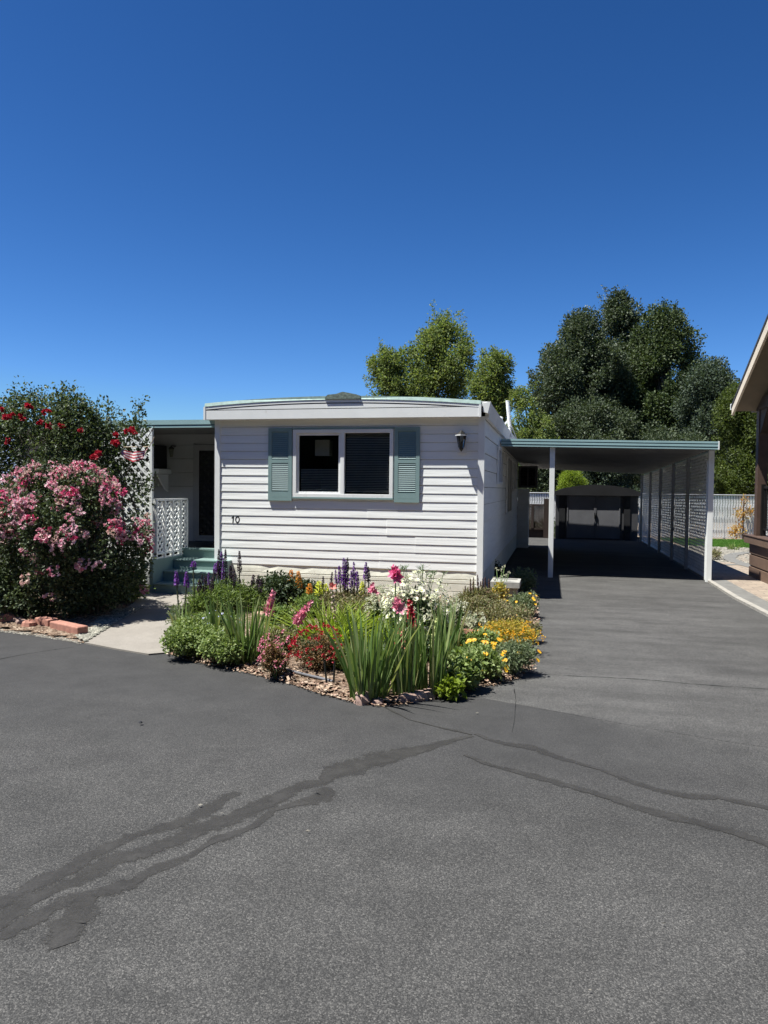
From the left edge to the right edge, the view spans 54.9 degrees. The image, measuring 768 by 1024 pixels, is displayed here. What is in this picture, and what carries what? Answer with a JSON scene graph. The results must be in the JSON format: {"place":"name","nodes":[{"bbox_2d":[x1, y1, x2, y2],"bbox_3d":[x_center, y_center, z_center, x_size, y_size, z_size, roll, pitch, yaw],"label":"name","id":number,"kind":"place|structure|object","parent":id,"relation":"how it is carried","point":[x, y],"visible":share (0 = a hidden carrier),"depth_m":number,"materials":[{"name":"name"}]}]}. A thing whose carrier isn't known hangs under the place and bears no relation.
{"place":"outdoors","nodes":[
{"label":"outdoors","id":0,"kind":"place"},
{"bbox_2d":[84,592,192,654],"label":"concrete path","id":1,"kind":"structure","parent":0,"point":[140,631],"depth_m":7.67,"materials":[{"name":"concrete"}]},
{"bbox_2d":[74,606,143,640],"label":"pebbles","id":2,"kind":"object","parent":1,"relation":"on","point":[103,622],"visible":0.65,"depth_m":8.01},
{"bbox_2d":[0,630,767,1023],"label":"road","id":3,"kind":"structure","parent":0,"point":[446,884],"depth_m":2.99,"materials":[{"name":"asphalt"}]},
{"bbox_2d":[0,627,82,643],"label":"grit","id":4,"kind":"object","parent":3,"relation":"on","point":[40,635],"visible":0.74,"depth_m":7.31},
{"bbox_2d":[0,591,137,642],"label":"rose bed","id":5,"kind":"object","parent":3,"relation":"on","point":[84,619],"visible":0.18,"depth_m":7.86,"materials":[{"name":"soil"}]},
{"bbox_2d":[35,616,57,626],"bbox_3d":[-3.522,1.168,7.716,0.236,0.130,0.120,2,2,33],"label":"edging brick","id":6,"kind":"object","parent":5,"relation":"on","point":[44,621],"visible":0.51,"depth_m":7.67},
{"bbox_2d":[50,620,87,633],"bbox_3d":[-3.185,1.185,7.466,0.513,0.120,0.120,2,2,36],"label":"edging brick","id":7,"kind":"object","parent":5,"relation":"on","point":[68,627],"visible":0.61,"depth_m":7.39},
{"bbox_2d":[0,455,156,619],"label":"rose bush","id":8,"kind":"object","parent":5,"relation":"on","point":[76,509],"visible":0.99,"depth_m":8.06,"materials":[{"name":"pink plant"}]},
{"bbox_2d":[0,375,158,596],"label":"climbing rose","id":9,"kind":"object","parent":5,"relation":"on","point":[77,431],"visible":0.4,"depth_m":9.92,"materials":[{"name":"green plant"}]},
{"bbox_2d":[121,437,154,461],"bbox_3d":[-3.143,-0.798,9.435,0.450,0.321,0.102,1,2,13],"label":"striped bunting","id":10,"kind":"object","parent":9,"relation":"on","point":[134,456],"visible":1,"depth_m":9.45},
{"bbox_2d":[0,707,767,948],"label":"crack sealant","id":11,"kind":"object","parent":3,"relation":"on","point":[66,930],"visible":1,"depth_m":3.17,"materials":[{"name":"asphalt"}]},
{"bbox_2d":[0,0,767,484],"label":"sky","id":12,"kind":"structure","parent":0,"point":[202,202],"materials":[{"name":"blue"}]},
{"bbox_2d":[40,504,767,595],"bbox_3d":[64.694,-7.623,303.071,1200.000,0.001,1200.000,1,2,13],"label":"ground","id":13,"kind":"structure","parent":0,"point":[666,534],"depth_m":25.20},
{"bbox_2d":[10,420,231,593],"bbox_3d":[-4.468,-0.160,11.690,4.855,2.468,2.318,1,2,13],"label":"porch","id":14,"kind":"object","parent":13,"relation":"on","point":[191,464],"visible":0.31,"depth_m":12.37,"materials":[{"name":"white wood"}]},
{"bbox_2d":[127,469,170,491],"bbox_3d":[-3.956,-0.532,12.425,0.610,0.375,0.405,1,2,13],"label":"wall shelf","id":15,"kind":"object","parent":14,"relation":"attached to","point":[162,475],"depth_m":12.40,"materials":[{"name":"white paint"}]},
{"bbox_2d":[129,445,166,468],"bbox_3d":[-3.975,-0.925,12.423,0.500,0.380,0.385,1,2,13],"label":"window air conditioner","id":16,"kind":"object","parent":15,"relation":"on","point":[160,457],"depth_m":12.32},
{"bbox_2d":[153,498,187,558],"bbox_3d":[-3.096,0.226,10.765,0.055,0.845,0.910,1,2,13],"label":"porch railing","id":17,"kind":"object","parent":14,"relation":"on","point":[172,525],"visible":0.98,"depth_m":10.74,"materials":[{"name":"white paint"}]},
{"bbox_2d":[193,443,214,540],"bbox_3d":[-2.777,-0.325,12.350,0.910,1.650,0.085,1,2,13],"label":"patio door","id":18,"kind":"structure","parent":14,"relation":"in","point":[203,455],"depth_m":12.40,"materials":[{"name":"glass"}]},
{"bbox_2d":[172,577,538,705],"bbox_3d":[-0.341,1.158,9.066,4.403,0.080,7.660,1,2,13],"label":"garden bed","id":19,"kind":"object","parent":13,"relation":"on","point":[295,666],"visible":0.01,"depth_m":5.83,"materials":[{"name":"soil"}]},
{"bbox_2d":[165,572,193,625],"bbox_3d":[-2.074,0.919,7.481,0.338,0.656,0.340,1,2,13],"label":"blazing star","id":20,"kind":"object","parent":19,"relation":"on","point":[178,607],"visible":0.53,"depth_m":7.46,"materials":[{"name":"purple plant"}]},
{"bbox_2d":[159,620,220,657],"bbox_3d":[-1.660,1.112,6.416,0.576,0.333,0.542,1,2,13],"label":"columbine mound","id":21,"kind":"object","parent":19,"relation":"on","point":[183,638],"visible":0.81,"depth_m":6.32,"materials":[{"name":"green plant"}]},
{"bbox_2d":[170,611,209,626],"bbox_3d":[-1.746,1.093,6.888,0.481,0.338,0.420,0,2,-14],"label":"columbine mound","id":22,"kind":"object","parent":19,"relation":"on","point":[188,619],"visible":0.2,"depth_m":6.82,"materials":[{"name":"green plant"}]},
{"bbox_2d":[179,561,221,616],"bbox_3d":[-1.970,0.896,7.995,0.531,0.748,0.417,1,2,13],"label":"blazing star","id":23,"kind":"object","parent":19,"relation":"on","point":[196,605],"visible":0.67,"depth_m":7.94,"materials":[{"name":"green plant"}]},
{"bbox_2d":[204,598,221,631],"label":"iris clump","id":24,"kind":"object","parent":19,"relation":"on","point":[214,620],"visible":0.4,"depth_m":6.75,"materials":[{"name":"green plant"}]},
{"bbox_2d":[186,579,248,614],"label":"leafy perennial","id":25,"kind":"object","parent":19,"relation":"on","point":[218,591],"visible":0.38,"depth_m":8.19,"materials":[{"name":"green plant"}]},
{"bbox_2d":[201,558,235,605],"bbox_3d":[-1.907,0.883,8.363,0.497,0.748,0.404,2,3,42],"label":"blazing star","id":26,"kind":"object","parent":19,"relation":"on","point":[222,578],"visible":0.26,"depth_m":8.31,"materials":[{"name":"purple plant"}]},
{"bbox_2d":[197,627,253,665],"bbox_3d":[-1.323,1.119,6.163,0.480,0.342,0.418,2,2,38],"label":"columbine mound","id":27,"kind":"object","parent":19,"relation":"on","point":[220,646],"visible":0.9,"depth_m":6.06,"materials":[{"name":"green plant"}]},
{"bbox_2d":[212,549,254,610],"bbox_3d":[-1.780,0.834,8.549,0.682,0.816,0.571,1,2,13],"label":"blazing star","id":28,"kind":"object","parent":19,"relation":"on","point":[218,570],"visible":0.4,"depth_m":8.53,"materials":[{"name":"purple plant"}]},
{"bbox_2d":[214,593,282,665],"bbox_3d":[-1.117,0.958,6.198,0.569,0.600,0.538,1,2,13],"label":"iris clump","id":29,"kind":"object","parent":19,"relation":"on","point":[256,632],"visible":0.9,"depth_m":6.11,"materials":[{"name":"green plant"}]},
{"bbox_2d":[237,575,268,611],"bbox_3d":[-1.543,0.982,8.580,0.518,0.522,0.428,1,2,13],"label":"blazing star","id":30,"kind":"object","parent":19,"relation":"on","point":[256,592],"visible":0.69,"depth_m":8.55,"materials":[{"name":"green plant"}]},
{"bbox_2d":[256,629,290,677],"bbox_3d":[-0.849,1.109,5.746,0.285,0.396,0.301,1,2,13],"label":"dianthus","id":31,"kind":"object","parent":19,"relation":"on","point":[274,658],"visible":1,"depth_m":5.70,"materials":[{"name":"pink plant"}]},
{"bbox_2d":[247,570,306,606],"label":"dark leaved shrub","id":32,"kind":"object","parent":19,"relation":"on","point":[281,585],"visible":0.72,"depth_m":8.94,"materials":[{"name":"green plant"}]},
{"bbox_2d":[261,602,294,627],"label":"leafy perennial","id":33,"kind":"object","parent":19,"relation":"on","point":[286,609],"visible":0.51,"depth_m":7.50,"materials":[{"name":"green plant"}]},
{"bbox_2d":[262,624,304,652],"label":"leafy perennial","id":34,"kind":"object","parent":19,"relation":"on","point":[282,636],"visible":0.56,"depth_m":6.46,"materials":[{"name":"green plant"}]},
{"bbox_2d":[263,600,312,641],"bbox_3d":[-0.888,1.016,6.509,0.544,0.516,0.116,1,2,18],"label":"gladiolus","id":35,"kind":"object","parent":19,"relation":"on","point":[300,616],"visible":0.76,"depth_m":6.48,"materials":[{"name":"pink plant"}]},
{"bbox_2d":[283,593,326,618],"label":"leafy perennial","id":36,"kind":"object","parent":19,"relation":"on","point":[299,602],"visible":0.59,"depth_m":8.14,"materials":[{"name":"green plant"}]},
{"bbox_2d":[217,596,393,646],"bbox_3d":[-0.490,1.021,6.816,1.950,0.448,1.882,2,2,26],"label":"daylily clump","id":37,"kind":"object","parent":19,"relation":"on","point":[312,621],"visible":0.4,"depth_m":6.74,"materials":[{"name":"green plant"}]},
{"bbox_2d":[287,622,344,671],"bbox_3d":[-0.536,1.096,5.901,0.528,0.420,0.483,1,2,13],"label":"dianthus","id":38,"kind":"object","parent":19,"relation":"on","point":[316,652],"visible":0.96,"depth_m":5.83,"materials":[{"name":"red plant"}]},
{"bbox_2d":[319,569,340,612],"bbox_3d":[-0.617,0.949,8.492,0.329,0.596,0.308,1,2,13],"label":"salvia","id":39,"kind":"object","parent":19,"relation":"on","point":[327,597],"visible":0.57,"depth_m":8.47,"materials":[{"name":"green plant"}]},
{"bbox_2d":[323,593,371,621],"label":"leafy perennial","id":40,"kind":"object","parent":19,"relation":"on","point":[343,600],"visible":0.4,"depth_m":7.91,"materials":[{"name":"green plant"}]},
{"bbox_2d":[337,558,364,601],"bbox_3d":[-0.391,0.895,8.566,0.418,0.739,0.408,1,2,13],"label":"salvia","id":41,"kind":"object","parent":19,"relation":"on","point":[345,570],"visible":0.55,"depth_m":8.56,"materials":[{"name":"purple plant"}]},
{"bbox_2d":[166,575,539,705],"bbox_3d":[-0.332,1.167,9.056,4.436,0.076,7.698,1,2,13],"label":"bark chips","id":42,"kind":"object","parent":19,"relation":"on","point":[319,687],"visible":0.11,"depth_m":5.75,"materials":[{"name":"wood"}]},
{"bbox_2d":[460,626,505,655],"bbox_3d":[0.845,1.143,6.325,0.450,0.329,0.390,1,2,13],"label":"calendula","id":43,"kind":"object","parent":42,"relation":"on","point":[489,637],"visible":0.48,"depth_m":6.29,"materials":[{"name":"green plant"}]},
{"bbox_2d":[472,595,533,623],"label":"shrub","id":44,"kind":"object","parent":42,"relation":"on","point":[506,611],"visible":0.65,"depth_m":7.59,"materials":[{"name":"green plant"}]},
{"bbox_2d":[291,598,432,646],"bbox_3d":[-0.066,1.030,6.918,1.717,0.432,1.947,1,2,-3],"label":"daylily clump","id":45,"kind":"object","parent":19,"relation":"on","point":[341,615],"visible":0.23,"depth_m":6.76,"materials":[{"name":"green plant"}]},
{"bbox_2d":[353,690,371,705],"bbox_3d":[-0.147,1.306,5.161,0.135,0.122,0.157,-1,2,-32],"label":"rock","id":46,"kind":"object","parent":19,"relation":"on","point":[361,700],"visible":0.59,"depth_m":5.10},
{"bbox_2d":[360,562,379,610],"bbox_3d":[-0.206,0.912,8.681,0.327,0.667,0.311,1,2,13],"label":"salvia","id":47,"kind":"object","parent":19,"relation":"on","point":[366,575],"visible":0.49,"depth_m":8.64,"materials":[{"name":"purple plant"}]},
{"bbox_2d":[320,603,421,700],"bbox_3d":[-0.047,0.974,5.185,0.827,0.657,0.619,2,2,36],"label":"iris clump","id":48,"kind":"object","parent":19,"relation":"on","point":[369,671],"visible":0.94,"depth_m":5.13,"materials":[{"name":"green plant"}]},
{"bbox_2d":[363,584,399,626],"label":"cream flowered plant","id":49,"kind":"object","parent":19,"relation":"on","point":[375,601],"visible":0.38,"depth_m":7.09,"materials":[{"name":"white plant"}]},
{"bbox_2d":[386,564,409,637],"bbox_3d":[0.132,0.859,6.131,0.242,0.869,0.296,0,2,-21],"label":"gladiolus","id":50,"kind":"object","parent":19,"relation":"on","point":[395,575],"visible":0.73,"depth_m":6.09,"materials":[{"name":"pink plant"}]},
{"bbox_2d":[391,597,406,622],"bbox_3d":[0.116,0.974,5.721,0.132,0.664,0.173,0,2,-3],"label":"gladiolus","id":51,"kind":"object","parent":19,"relation":"on","point":[398,606],"visible":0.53,"depth_m":5.67,"materials":[{"name":"pink plant"}]},
{"bbox_2d":[378,609,435,695],"bbox_3d":[0.166,0.984,5.278,0.427,0.635,0.456,1,2,13],"label":"iris clump","id":52,"kind":"object","parent":19,"relation":"on","point":[406,677],"visible":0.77,"depth_m":5.21,"materials":[{"name":"green plant"}]},
{"bbox_2d":[397,690,427,702],"bbox_3d":[0.201,1.311,5.223,0.246,0.105,0.101,0,2,-22],"label":"rock","id":53,"kind":"object","parent":19,"relation":"on","point":[416,695],"visible":0.75,"depth_m":5.18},
{"bbox_2d":[406,598,420,649],"bbox_3d":[0.211,0.985,5.714,0.152,0.645,0.114,1,2,13],"label":"gladiolus","id":54,"kind":"object","parent":19,"relation":"on","point":[410,609],"visible":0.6,"depth_m":5.70,"materials":[{"name":"red plant"}]},
{"bbox_2d":[378,564,456,637],"bbox_3d":[0.305,0.887,6.797,0.725,0.797,0.664,1,2,13],"label":"daisy bush","id":55,"kind":"object","parent":19,"relation":"on","point":[423,604],"visible":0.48,"depth_m":6.70,"materials":[{"name":"white plant"}]},
{"bbox_2d":[400,604,460,694],"bbox_3d":[0.346,0.971,5.364,0.450,0.658,0.464,-1,2,-42],"label":"iris clump","id":56,"kind":"object","parent":19,"relation":"on","point":[438,656],"visible":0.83,"depth_m":5.27,"materials":[{"name":"green plant"}]},
{"bbox_2d":[428,592,471,660],"bbox_3d":[0.538,0.964,6.152,0.349,0.625,0.347,0,2,-15],"label":"iris clump","id":57,"kind":"object","parent":19,"relation":"on","point":[456,642],"visible":0.42,"depth_m":6.10,"materials":[{"name":"green plant"}]},
{"bbox_2d":[433,672,466,700],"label":"leafy perennial","id":58,"kind":"object","parent":19,"relation":"on","point":[448,686],"visible":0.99,"depth_m":5.22,"materials":[{"name":"green plant"}]},
{"bbox_2d":[439,594,471,627],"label":"white flowered shrub","id":59,"kind":"object","parent":19,"relation":"on","point":[457,608],"visible":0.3,"depth_m":7.59,"materials":[{"name":"grey plant"}]},
{"bbox_2d":[445,646,487,690],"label":"leafy perennial","id":60,"kind":"object","parent":19,"relation":"on","point":[470,670],"visible":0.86,"depth_m":5.42,"materials":[{"name":"green plant"}]},
{"bbox_2d":[454,575,491,608],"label":"dried spike plant","id":61,"kind":"object","parent":19,"relation":"on","point":[468,593],"visible":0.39,"depth_m":8.54,"materials":[{"name":"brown plant"}]},
{"bbox_2d":[461,612,488,628],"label":"dusty white plant","id":62,"kind":"object","parent":19,"relation":"on","point":[472,623],"visible":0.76,"depth_m":7.28,"materials":[{"name":"grey plant"}]},
{"bbox_2d":[459,590,492,618],"bbox_3d":[0.988,1.041,7.843,0.487,0.436,0.451,0,2,-29],"label":"bronze spurge","id":63,"kind":"object","parent":19,"relation":"on","point":[476,600],"visible":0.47,"depth_m":7.80,"materials":[{"name":"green plant"}]},
{"bbox_2d":[458,641,509,680],"bbox_3d":[0.769,1.167,5.785,0.436,0.313,0.424,1,2,13],"label":"calendula","id":64,"kind":"object","parent":19,"relation":"on","point":[492,662],"visible":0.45,"depth_m":5.70,"materials":[{"name":"green plant"}]},
{"bbox_2d":[474,577,502,605],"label":"dried spike plant","id":65,"kind":"object","parent":19,"relation":"on","point":[491,594],"visible":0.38,"depth_m":8.63,"materials":[{"name":"brown plant"}]},
{"bbox_2d":[490,578,520,599],"bbox_3d":[1.608,1.050,9.762,0.372,0.302,0.440,1,2,13],"label":"wooden planter","id":66,"kind":"object","parent":19,"relation":"on","point":[513,585],"visible":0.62,"depth_m":9.58,"materials":[{"name":"white wood"}]},
{"bbox_2d":[491,565,511,602],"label":"potted perennial","id":67,"kind":"object","parent":66,"relation":"in","point":[501,584],"visible":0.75,"depth_m":9.39,"materials":[{"name":"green plant"}]},
{"bbox_2d":[477,614,544,644],"bbox_3d":[1.122,1.120,6.767,0.620,0.352,0.611,0,2,-15],"label":"golden sedum","id":68,"kind":"object","parent":19,"relation":"on","point":[516,628],"visible":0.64,"depth_m":6.68,"materials":[{"name":"yellow plant"}]},
{"bbox_2d":[493,635,541,674],"bbox_3d":[1.062,1.159,5.945,0.403,0.326,0.402,1,2,13],"label":"calendula","id":69,"kind":"object","parent":19,"relation":"on","point":[518,655],"visible":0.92,"depth_m":5.89,"materials":[{"name":"green plant"}]},
{"bbox_2d":[506,590,539,615],"bbox_3d":[1.601,1.056,8.614,0.446,0.370,0.433,1,2,13],"label":"calendula","id":70,"kind":"object","parent":19,"relation":"on","point":[528,598],"visible":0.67,"depth_m":8.55,"materials":[{"name":"green plant"}]},
{"bbox_2d":[511,566,538,591],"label":"shaded bush","id":71,"kind":"object","parent":19,"relation":"on","point":[526,578],"visible":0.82,"depth_m":10.54,"materials":[{"name":"green plant"}]},
{"bbox_2d":[203,392,517,596],"bbox_3d":[0.488,-0.387,14.970,4.090,2.812,9.897,1,2,13],"label":"mobile home","id":72,"kind":"object","parent":13,"relation":"on","point":[316,488],"visible":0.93,"depth_m":10.35,"materials":[{"name":"white"}]},
{"bbox_2d":[292,427,394,499],"bbox_3d":[-0.525,-0.688,10.552,1.490,1.000,0.540,1,2,13],"label":"window","id":73,"kind":"structure","parent":72,"relation":"in","point":[322,447],"depth_m":10.33,"materials":[{"name":"white paint"}]},
{"bbox_2d":[497,446,503,484],"bbox_3d":[1.982,-0.784,12.611,0.037,0.630,1.000,1,2,13],"label":"side window","id":74,"kind":"structure","parent":72,"relation":"in","point":[499,450],"depth_m":12.58,"materials":[{"name":"glass"}]},
{"bbox_2d":[505,456,512,513],"bbox_3d":[2.583,-0.553,15.251,0.037,1.150,1.600,1,2,13],"label":"side window","id":75,"kind":"structure","parent":72,"relation":"in","point":[509,461],"depth_m":15.23,"materials":[{"name":"glass"}]},
{"bbox_2d":[518,466,537,487],"bbox_3d":[3.741,-0.903,19.183,0.480,0.560,0.600,1,2,13],"label":"wall air cooler","id":76,"kind":"object","parent":72,"relation":"attached to","point":[527,476],"depth_m":18.93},
{"bbox_2d":[362,337,412,395],"bbox_3d":[0.375,-3.730,33.703,2.608,8.288,2.412,0,2,-13],"label":"broadleaf tree","id":77,"kind":"object","parent":13,"relation":"on","point":[383,372],"visible":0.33,"depth_m":33.20,"materials":[{"name":"green plant"}]},
{"bbox_2d":[366,300,478,398],"bbox_3d":[1.891,-4.647,34.317,5.178,10.123,4.037,1,2,13],"label":"broadleaf tree","id":78,"kind":"object","parent":13,"relation":"on","point":[435,371],"visible":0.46,"depth_m":33.45,"materials":[{"name":"green plant"}]},
{"bbox_2d":[460,344,517,423],"bbox_3d":[4.491,-3.178,30.624,2.378,7.473,2.244,0,2,-13],"label":"broadleaf tree","id":79,"kind":"object","parent":13,"relation":"on","point":[491,384],"visible":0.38,"depth_m":30.16,"materials":[{"name":"green plant"}]},
{"bbox_2d":[504,381,559,488],"bbox_3d":[5.807,-2.241,28.810,2.743,5.743,2.268,1,2,13],"label":"broadleaf tree","id":80,"kind":"object","parent":13,"relation":"on","point":[526,430],"visible":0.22,"depth_m":28.53,"materials":[{"name":"green plant"}]},
{"bbox_2d":[518,462,569,520],"bbox_3d":[5.969,-0.902,27.782,2.084,3.430,1.894,1,2,13],"label":"hedge tree","id":81,"kind":"object","parent":13,"relation":"on","point":[543,479],"visible":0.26,"depth_m":27.25,"materials":[{"name":"green plant"}]},
{"bbox_2d":[556,470,588,489],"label":"arborvitae","id":82,"kind":"object","parent":13,"relation":"on","point":[564,482],"visible":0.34,"depth_m":25.55,"materials":[{"name":"green plant"}]},
{"bbox_2d":[526,304,637,433],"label":"poplar tree","id":83,"kind":"object","parent":13,"relation":"on","point":[575,360],"visible":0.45,"depth_m":40.24,"materials":[{"name":"green plant"}]},
{"bbox_2d":[573,471,648,497],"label":"hedge tree","id":84,"kind":"object","parent":13,"relation":"on","point":[625,480],"visible":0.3,"depth_m":26.78,"materials":[{"name":"green plant"}]},
{"bbox_2d":[544,394,682,514],"bbox_3d":[11.543,-2.652,37.224,7.339,6.533,6.128,1,2,13],"label":"poplar tree","id":85,"kind":"object","parent":13,"relation":"on","point":[592,422],"visible":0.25,"depth_m":36.43,"materials":[{"name":"green plant"}]},
{"bbox_2d":[586,284,660,509],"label":"poplar tree","id":86,"kind":"object","parent":13,"relation":"on","point":[621,315],"visible":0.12,"depth_m":43.08,"materials":[{"name":"green plant"}]},
{"bbox_2d":[517,492,767,538],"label":"slatted fence","id":87,"kind":"object","parent":13,"relation":"on","point":[726,502],"visible":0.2,"depth_m":23.47,"materials":[{"name":"metal"}]},
{"bbox_2d":[638,537,681,561],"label":"pebble yard","id":88,"kind":"structure","parent":13,"relation":"on","point":[662,543],"depth_m":21.56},
{"bbox_2d":[660,545,750,562],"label":"yard pebbles","id":89,"kind":"object","parent":88,"relation":"on","point":[725,550],"visible":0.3,"depth_m":17.85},
{"bbox_2d":[728,494,753,538],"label":"young espalier tree","id":90,"kind":"object","parent":88,"relation":"on","point":[742,516],"visible":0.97,"depth_m":23.13,"materials":[{"name":"orange plant"}]},
{"bbox_2d":[616,297,709,517],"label":"poplar tree","id":91,"kind":"object","parent":13,"relation":"on","point":[664,351],"visible":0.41,"depth_m":40.32,"materials":[{"name":"green plant"}]},
{"bbox_2d":[634,426,717,530],"bbox_3d":[11.110,-1.274,28.172,3.283,3.966,2.878,1,2,13],"label":"hedge tree","id":92,"kind":"object","parent":13,"relation":"on","point":[667,436],"visible":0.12,"depth_m":27.63,"materials":[{"name":"green plant"}]},
{"bbox_2d":[669,355,748,520],"bbox_3d":[16.695,-3.718,37.147,4.376,8.407,3.395,1,2,-2],"label":"poplar tree","id":93,"kind":"object","parent":13,"relation":"on","point":[711,378],"visible":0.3,"depth_m":36.54,"materials":[{"name":"green plant"}]},
{"bbox_2d":[682,561,767,600],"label":"patio pavers","id":94,"kind":"object","parent":13,"relation":"on","point":[738,576],"visible":0.42,"depth_m":12.70,"materials":[{"name":"concrete"}]},
{"bbox_2d":[710,380,767,515],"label":"hedge tree","id":95,"kind":"object","parent":13,"relation":"on","point":[739,479],"visible":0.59,"depth_m":28.12,"materials":[{"name":"green plant"}]},
{"bbox_2d":[711,577,767,610],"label":"border pavers","id":96,"kind":"object","parent":13,"relation":"on","point":[744,594],"visible":0.6,"depth_m":10.70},
{"bbox_2d":[469,537,767,746],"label":"driveway","id":97,"kind":"structure","parent":0,"point":[617,611],"depth_m":7.09,"materials":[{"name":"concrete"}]},
{"bbox_2d":[517,489,528,547],"bbox_3d":[3.627,0.154,19.260,0.280,1.521,0.564,1,2,13],"label":"utility cabinet","id":98,"kind":"object","parent":97,"relation":"on","point":[523,520],"visible":1,"depth_m":18.99,"materials":[{"name":"white paint"}]},
{"bbox_2d":[529,499,548,537],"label":"lattice gate","id":99,"kind":"structure","parent":97,"relation":"on","point":[539,532],"depth_m":22.97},
{"bbox_2d":[554,485,639,540],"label":"garden shed","id":100,"kind":"structure","parent":97,"relation":"on","point":[598,512],"depth_m":22.35,"materials":[{"name":"black paint"}]},
{"bbox_2d":[567,496,594,537],"bbox_3d":[5.981,0.145,22.457,0.820,1.280,0.060,1,2,13],"label":"door","id":101,"kind":"structure","parent":100,"relation":"in","point":[580,509],"depth_m":22.48,"materials":[{"name":"black paint"}]},
{"bbox_2d":[595,496,620,538],"bbox_3d":[6.741,0.158,22.283,0.720,1.280,0.060,1,2,13],"label":"door","id":102,"kind":"structure","parent":100,"relation":"in","point":[607,508],"depth_m":22.30,"materials":[{"name":"black paint"}]},
{"bbox_2d":[501,439,719,581],"bbox_3d":[4.811,-0.190,17.194,3.480,2.365,10.038,1,2,13],"label":"carport","id":103,"kind":"object","parent":97,"relation":"on","point":[648,459],"visible":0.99,"depth_m":14.18,"materials":[{"name":"metal"}]},
{"bbox_2d":[708,580,767,616],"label":"driveway edging","id":104,"kind":"object","parent":97,"relation":"on","point":[740,599],"visible":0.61,"depth_m":10.15,"materials":[{"name":"concrete"}]},
{"bbox_2d":[667,538,748,547],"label":"lawn grass","id":105,"kind":"structure","parent":0,"point":[719,542],"depth_m":21.13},
{"bbox_2d":[730,314,767,583],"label":"neighbour house","id":106,"kind":"structure","parent":0,"point":[751,394],"depth_m":12.45,"materials":[{"name":"brown"}]},
{"bbox_2d":[760,484,767,535],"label":"window","id":107,"kind":"structure","parent":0,"point":[764,506],"depth_m":12.58,"materials":[{"name":"black paint"}]},
{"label":"curved path","id":108,"kind":"structure","parent":0,"visible":0},
{"bbox_2d":[723,552,749,566],"bbox_3d":[7.876,1.034,15.853,1.151,0.001,5.265,2,2,27],"label":"curved border","id":109,"kind":"object","parent":108,"relation":"on","point":[728,557],"visible":0.71,"depth_m":16.20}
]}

